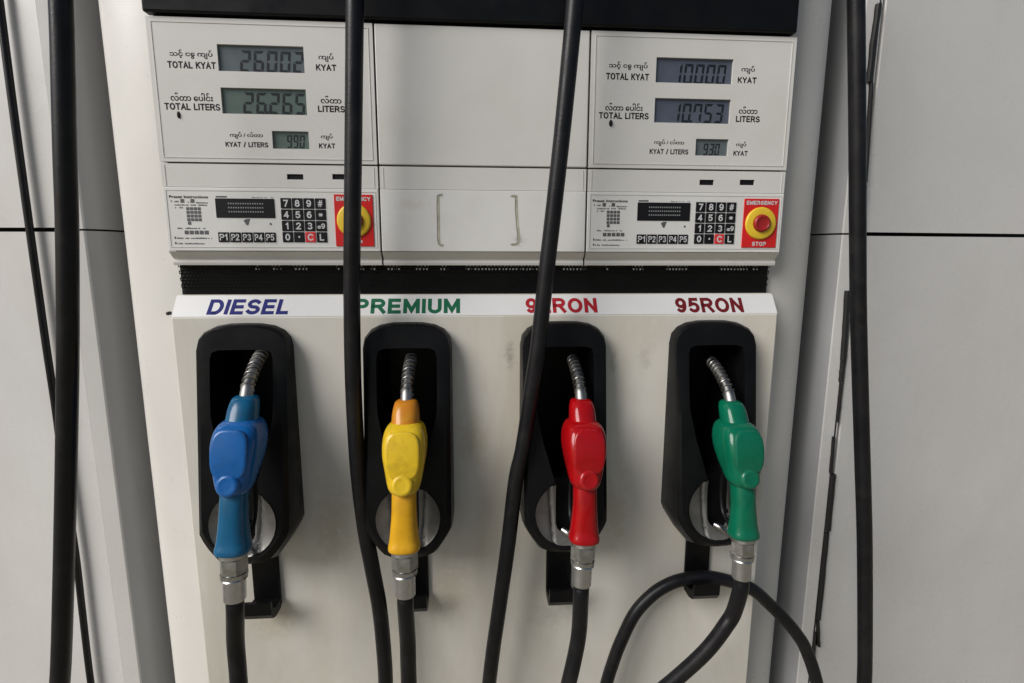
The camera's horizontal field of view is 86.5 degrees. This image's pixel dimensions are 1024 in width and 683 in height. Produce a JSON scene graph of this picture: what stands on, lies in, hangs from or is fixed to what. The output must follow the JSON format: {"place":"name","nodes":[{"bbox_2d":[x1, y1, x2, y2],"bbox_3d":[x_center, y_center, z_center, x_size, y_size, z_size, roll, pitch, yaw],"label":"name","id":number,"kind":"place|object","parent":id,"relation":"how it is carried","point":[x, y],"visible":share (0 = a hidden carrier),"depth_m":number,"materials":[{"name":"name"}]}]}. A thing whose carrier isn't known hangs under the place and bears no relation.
{"place":"outdoors","nodes":[
{"label":"outdoors","id":0,"kind":"place"},
{"bbox_2d":[0,0,1023,682],"bbox_3d":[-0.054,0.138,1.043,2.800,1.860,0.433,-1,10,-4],"label":"fuel dispenser","id":1,"kind":"object","parent":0,"point":[704,210],"visible":0.89,"depth_m":0.93,"materials":[{"name":"paint"}]},
{"bbox_2d":[47,0,79,682],"bbox_3d":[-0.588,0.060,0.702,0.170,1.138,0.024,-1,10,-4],"label":"fuel hose","id":2,"kind":"object","parent":1,"relation":"hanging from","point":[62,45],"visible":1,"depth_m":0.68,"materials":[{"name":"rubber"}]},
{"bbox_2d":[209,350,268,682],"bbox_3d":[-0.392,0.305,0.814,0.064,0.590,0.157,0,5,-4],"label":"fuel nozzle","id":3,"kind":"object","parent":1,"relation":"hanging from","point":[238,443],"visible":0.98,"depth_m":0.75,"materials":[{"name":"blue plastic"}]},
{"bbox_2d":[343,0,392,682],"bbox_3d":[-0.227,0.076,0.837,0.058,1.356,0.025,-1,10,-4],"label":"fuel hose","id":4,"kind":"object","parent":1,"relation":"hanging from","point":[354,49],"visible":0.98,"depth_m":0.81,"materials":[{"name":"rubber"}]},
{"bbox_2d":[382,352,426,682],"bbox_3d":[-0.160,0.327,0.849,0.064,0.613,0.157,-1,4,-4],"label":"fuel nozzle","id":5,"kind":"object","parent":1,"relation":"hanging from","point":[404,446],"visible":1,"depth_m":0.78,"materials":[{"name":"yellow plastic"}]},
{"bbox_2d":[482,0,583,682],"bbox_3d":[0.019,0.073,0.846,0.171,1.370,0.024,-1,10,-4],"label":"fuel hose","id":6,"kind":"object","parent":1,"relation":"attached to","point":[563,119],"visible":1,"depth_m":0.82,"materials":[{"name":"rubber"}]},
{"bbox_2d":[561,353,606,682],"bbox_3d":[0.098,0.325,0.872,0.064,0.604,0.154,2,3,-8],"label":"fuel nozzle","id":7,"kind":"object","parent":1,"relation":"hanging from","point":[583,443],"visible":1,"depth_m":0.81,"materials":[{"name":"red plastic"}]},
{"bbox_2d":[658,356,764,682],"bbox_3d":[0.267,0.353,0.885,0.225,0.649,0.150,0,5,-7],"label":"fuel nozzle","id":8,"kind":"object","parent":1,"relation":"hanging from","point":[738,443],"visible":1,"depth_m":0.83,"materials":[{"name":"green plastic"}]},
{"bbox_2d":[600,570,822,682],"bbox_3d":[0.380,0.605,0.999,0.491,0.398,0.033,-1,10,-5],"label":"fuel hose","id":9,"kind":"object","parent":1,"relation":"attached to","point":[645,600],"visible":0.95,"depth_m":0.96,"materials":[{"name":"rubber"}]},
{"bbox_2d":[846,0,872,682],"bbox_3d":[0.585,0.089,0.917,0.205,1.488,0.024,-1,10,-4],"label":"fuel hose","id":10,"kind":"object","parent":1,"relation":"hanging from","point":[857,107],"visible":1,"depth_m":0.89,"materials":[{"name":"rubber"}]}
]}

